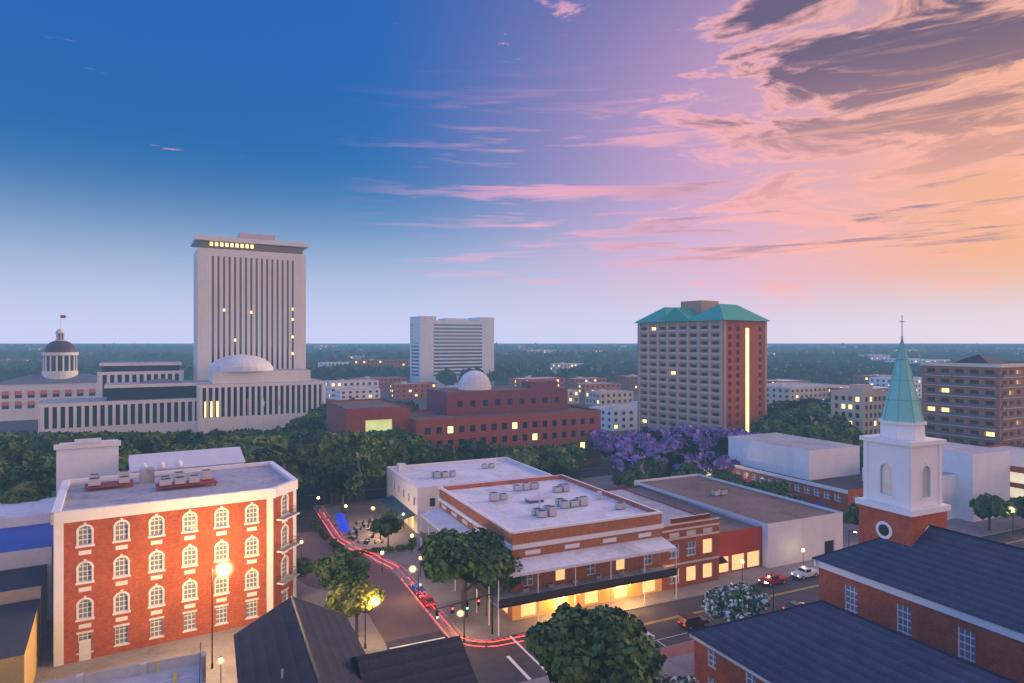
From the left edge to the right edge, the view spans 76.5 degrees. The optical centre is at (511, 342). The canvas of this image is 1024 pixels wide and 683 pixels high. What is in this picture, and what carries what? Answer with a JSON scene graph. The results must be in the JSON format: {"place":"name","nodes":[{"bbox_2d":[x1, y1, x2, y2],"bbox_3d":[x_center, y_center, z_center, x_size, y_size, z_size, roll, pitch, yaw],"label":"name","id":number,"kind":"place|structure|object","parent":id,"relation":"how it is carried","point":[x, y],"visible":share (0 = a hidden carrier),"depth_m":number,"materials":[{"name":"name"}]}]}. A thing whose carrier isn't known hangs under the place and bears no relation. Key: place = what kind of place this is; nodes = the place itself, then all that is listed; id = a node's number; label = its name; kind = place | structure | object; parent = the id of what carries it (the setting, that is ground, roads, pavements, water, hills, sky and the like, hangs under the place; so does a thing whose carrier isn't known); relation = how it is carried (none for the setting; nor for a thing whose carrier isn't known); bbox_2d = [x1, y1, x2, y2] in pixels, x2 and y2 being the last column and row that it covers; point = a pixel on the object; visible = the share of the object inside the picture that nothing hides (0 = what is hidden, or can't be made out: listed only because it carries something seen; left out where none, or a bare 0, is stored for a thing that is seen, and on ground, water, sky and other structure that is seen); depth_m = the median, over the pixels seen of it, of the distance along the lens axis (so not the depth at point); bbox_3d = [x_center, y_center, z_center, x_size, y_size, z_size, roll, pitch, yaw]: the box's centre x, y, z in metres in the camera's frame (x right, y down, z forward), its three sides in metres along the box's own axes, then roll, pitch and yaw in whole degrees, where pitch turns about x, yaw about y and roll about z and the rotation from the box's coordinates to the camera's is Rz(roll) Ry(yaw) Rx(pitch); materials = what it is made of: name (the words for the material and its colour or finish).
{"place":"outdoors","nodes":[
{"label":"outdoors","id":0,"kind":"place"},
{"bbox_2d":[0,315,96,420],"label":"domed capitol building","id":1,"kind":"structure","parent":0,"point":[23,397],"depth_m":389.12,"materials":[{"name":"white paint"}]},
{"bbox_2d":[191,233,308,380],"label":"high-rise tower","id":2,"kind":"structure","parent":0,"point":[249,293],"depth_m":364.08,"materials":[{"name":"white concrete"}]},
{"bbox_2d":[410,316,493,387],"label":"office building","id":3,"kind":"structure","parent":0,"point":[456,345],"depth_m":657.69,"materials":[{"name":"white concrete"}]},
{"bbox_2d":[0,389,1023,682],"bbox_3d":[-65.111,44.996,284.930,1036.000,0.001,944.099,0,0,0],"label":"roads","id":4,"kind":"structure","parent":0,"point":[490,661],"depth_m":109.34,"materials":[{"name":"grey asphalt"}]},
{"bbox_2d":[408,583,425,595],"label":"blue car","id":5,"kind":"object","parent":4,"relation":"on","point":[413,588],"visible":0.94,"depth_m":116.11,"materials":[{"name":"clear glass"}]},
{"bbox_2d":[319,506,524,646],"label":"light trails","id":6,"kind":"object","parent":4,"relation":"on","point":[429,605],"visible":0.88,"depth_m":103.48,"materials":[{"name":"red"}]},
{"bbox_2d":[418,594,435,607],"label":"red car","id":7,"kind":"object","parent":4,"relation":"on","point":[426,600],"visible":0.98,"depth_m":110.83,"materials":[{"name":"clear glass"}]},
{"bbox_2d":[677,613,708,629],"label":"maroon car","id":8,"kind":"object","parent":4,"relation":"on","point":[689,621],"visible":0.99,"depth_m":102.50,"materials":[{"name":"red metal"}]},
{"bbox_2d":[758,572,787,586],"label":"car","id":9,"kind":"object","parent":4,"relation":"on","point":[772,578],"visible":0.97,"depth_m":120.87,"materials":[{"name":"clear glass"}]},
{"bbox_2d":[782,601,803,608],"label":"black car","id":10,"kind":"object","parent":4,"relation":"on","point":[791,604],"visible":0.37,"depth_m":108.76,"materials":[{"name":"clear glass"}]},
{"bbox_2d":[791,566,818,579],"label":"car","id":11,"kind":"object","parent":4,"relation":"on","point":[802,572],"visible":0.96,"depth_m":124.34,"materials":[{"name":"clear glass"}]},
{"bbox_2d":[0,343,1023,402],"bbox_3d":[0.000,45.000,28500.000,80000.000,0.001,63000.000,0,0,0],"label":"ground","id":12,"kind":"structure","parent":0,"point":[503,383],"depth_m":19506.74,"materials":[{"name":"green plant"}]},
{"bbox_2d":[0,342,1023,385],"bbox_3d":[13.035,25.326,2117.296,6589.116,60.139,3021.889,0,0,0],"label":"tree foliage","id":13,"kind":"object","parent":12,"relation":"on","point":[826,364],"visible":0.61,"depth_m":1004.57,"materials":[{"name":"green plant"}]},
{"bbox_2d":[0,345,1023,430],"bbox_3d":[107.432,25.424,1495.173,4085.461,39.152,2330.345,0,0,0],"label":"distant buildings","id":14,"kind":"structure","parent":12,"relation":"on","point":[615,404],"depth_m":526.93,"materials":[{"name":"beige concrete"}]},
{"bbox_2d":[0,0,1023,343],"label":"sky","id":15,"kind":"structure","parent":0,"point":[552,171],"materials":[{"name":"blue"}]},
{"bbox_2d":[33,406,1023,682],"bbox_3d":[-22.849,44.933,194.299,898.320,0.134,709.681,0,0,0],"label":"pavements","id":16,"kind":"structure","parent":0,"point":[399,612],"depth_m":112.39,"materials":[{"name":"brick"}]},
{"bbox_2d":[38,642,205,682],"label":"flat roof","id":17,"kind":"structure","parent":16,"relation":"on","point":[188,669],"depth_m":65.94,"materials":[{"name":"concrete"}]},
{"bbox_2d":[0,438,245,682],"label":"buildings","id":18,"kind":"structure","parent":16,"relation":"on","point":[26,571],"depth_m":107.05,"materials":[{"name":"brick"}]},
{"bbox_2d":[51,461,299,666],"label":"brick building","id":19,"kind":"structure","parent":16,"relation":"on","point":[141,555],"depth_m":98.88,"materials":[{"name":"red brick"}]},
{"bbox_2d":[38,354,325,433],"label":"capitol chambers","id":20,"kind":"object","parent":16,"relation":"on","point":[159,396],"visible":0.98,"depth_m":325.99,"materials":[{"name":"white concrete"}]},
{"bbox_2d":[211,565,226,668],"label":"car park lamp","id":21,"kind":"object","parent":16,"relation":"on","point":[212,667],"visible":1,"depth_m":89.63,"materials":[{"name":"metal"}]},
{"bbox_2d":[219,656,221,682],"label":"post lantern","id":22,"kind":"object","parent":16,"relation":"on","point":[220,657],"visible":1,"depth_m":84.60,"materials":[{"name":"metal"}]},
{"bbox_2d":[247,398,279,432],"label":"flagpoles","id":23,"kind":"object","parent":16,"relation":"on","point":[263,413],"visible":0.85,"depth_m":268.46,"materials":[{"name":"metal"}]},
{"bbox_2d":[234,595,477,682],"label":"dark roof building","id":24,"kind":"structure","parent":16,"relation":"on","point":[292,639],"depth_m":62.07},
{"bbox_2d":[334,513,382,544],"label":"patio umbrellas and tables","id":25,"kind":"object","parent":16,"relation":"on","point":[342,520],"visible":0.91,"depth_m":152.55,"materials":[{"name":"fabric"}]},
{"bbox_2d":[364,597,377,648],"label":"lamp","id":26,"kind":"object","parent":16,"relation":"on","point":[376,598],"visible":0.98,"depth_m":95.44,"materials":[{"name":"metal"}]},
{"bbox_2d":[410,566,418,597],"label":"street light","id":27,"kind":"object","parent":16,"relation":"on","point":[418,580],"visible":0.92,"depth_m":114.44,"materials":[{"name":"metal"}]},
{"bbox_2d":[458,609,464,641],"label":"street lamp","id":28,"kind":"object","parent":16,"relation":"on","point":[461,610],"visible":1,"depth_m":98.03,"materials":[{"name":"metal"}]},
{"bbox_2d":[326,370,600,479],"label":"city hall","id":29,"kind":"structure","parent":16,"relation":"on","point":[474,405],"depth_m":233.02,"materials":[{"name":"brick"}]},
{"bbox_2d":[434,592,492,633],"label":"traffic signal mast","id":30,"kind":"object","parent":16,"relation":"on","point":[466,606],"visible":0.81,"depth_m":98.46,"materials":[{"name":"metal"}]},
{"bbox_2d":[381,457,551,533],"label":"white corner building","id":31,"kind":"structure","parent":16,"relation":"on","point":[412,492],"depth_m":168.19,"materials":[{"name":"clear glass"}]},
{"bbox_2d":[0,402,1023,503],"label":"trees","id":32,"kind":"object","parent":16,"relation":"on","point":[323,443],"visible":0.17,"depth_m":190.90,"materials":[{"name":"green plant"}]},
{"bbox_2d":[0,402,1023,496],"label":"trees","id":33,"kind":"object","parent":16,"relation":"on","point":[355,475],"visible":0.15,"depth_m":178.43,"materials":[{"name":"green plant"}]},
{"bbox_2d":[10,397,1023,682],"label":"tree foliage","id":34,"kind":"object","parent":16,"relation":"on","point":[338,481],"visible":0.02,"depth_m":202.89,"materials":[{"name":"green plant"}]},
{"bbox_2d":[420,475,676,635],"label":"gallery building","id":35,"kind":"structure","parent":16,"relation":"on","point":[571,541],"depth_m":113.43,"materials":[{"name":"red brick"}]},
{"bbox_2d":[296,454,991,682],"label":"tree trunks","id":36,"kind":"object","parent":16,"relation":"on","point":[360,497],"visible":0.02,"depth_m":167.69,"materials":[{"name":"brown plant"}]},
{"bbox_2d":[324,580,385,617],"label":"foliage lit trees","id":37,"kind":"object","parent":36,"relation":"on","point":[347,600],"visible":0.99,"depth_m":97.13,"materials":[{"name":"green plant"}]},
{"bbox_2d":[0,400,1023,682],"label":"trees","id":38,"kind":"object","parent":36,"relation":"on","point":[566,642],"visible":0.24,"depth_m":108.02,"materials":[{"name":"green plant"}]},
{"bbox_2d":[588,423,762,477],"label":"flowering trees","id":39,"kind":"object","parent":36,"relation":"on","point":[621,445],"visible":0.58,"depth_m":223.96,"materials":[{"name":"purple plant"}]},
{"bbox_2d":[605,488,718,590],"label":"ornate brick building","id":40,"kind":"structure","parent":16,"relation":"on","point":[693,538],"depth_m":121.10,"materials":[{"name":"red brick"}]},
{"bbox_2d":[634,300,769,432],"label":"green roof tower","id":41,"kind":"structure","parent":16,"relation":"on","point":[702,363],"depth_m":273.32,"materials":[{"name":"concrete"}]},
{"bbox_2d":[652,582,770,682],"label":"white flowering trees","id":42,"kind":"object","parent":16,"relation":"on","point":[742,600],"visible":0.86,"depth_m":93.32,"materials":[{"name":"white plant"}]},
{"bbox_2d":[602,474,842,573],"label":"commercial building","id":43,"kind":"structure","parent":16,"relation":"on","point":[758,528],"depth_m":137.37,"materials":[{"name":"paint"}]},
{"bbox_2d":[764,580,773,610],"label":"street lamp","id":44,"kind":"object","parent":16,"relation":"on","point":[766,581],"depth_m":103.35,"materials":[{"name":"metal"}]},
{"bbox_2d":[722,433,862,523],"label":"white building","id":45,"kind":"structure","parent":16,"relation":"on","point":[824,473],"depth_m":180.60,"materials":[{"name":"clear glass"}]},
{"bbox_2d":[687,600,1019,682],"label":"church wing","id":46,"kind":"structure","parent":16,"relation":"on","point":[821,641],"depth_m":73.36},
{"bbox_2d":[831,384,887,434],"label":"tan office","id":47,"kind":"structure","parent":16,"relation":"on","point":[860,406],"depth_m":266.57,"materials":[{"name":"beige concrete"}]},
{"bbox_2d":[812,321,1023,682],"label":"church","id":48,"kind":"structure","parent":16,"relation":"on","point":[910,564],"depth_m":90.98,"materials":[{"name":"red brick"}]},
{"bbox_2d":[862,442,1023,521],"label":"edge blocks","id":49,"kind":"structure","parent":16,"relation":"on","point":[969,472],"depth_m":166.28,"materials":[{"name":"white concrete"}]},
{"bbox_2d":[920,354,1023,445],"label":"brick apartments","id":50,"kind":"structure","parent":16,"relation":"on","point":[977,399],"depth_m":222.75,"materials":[{"name":"concrete"}]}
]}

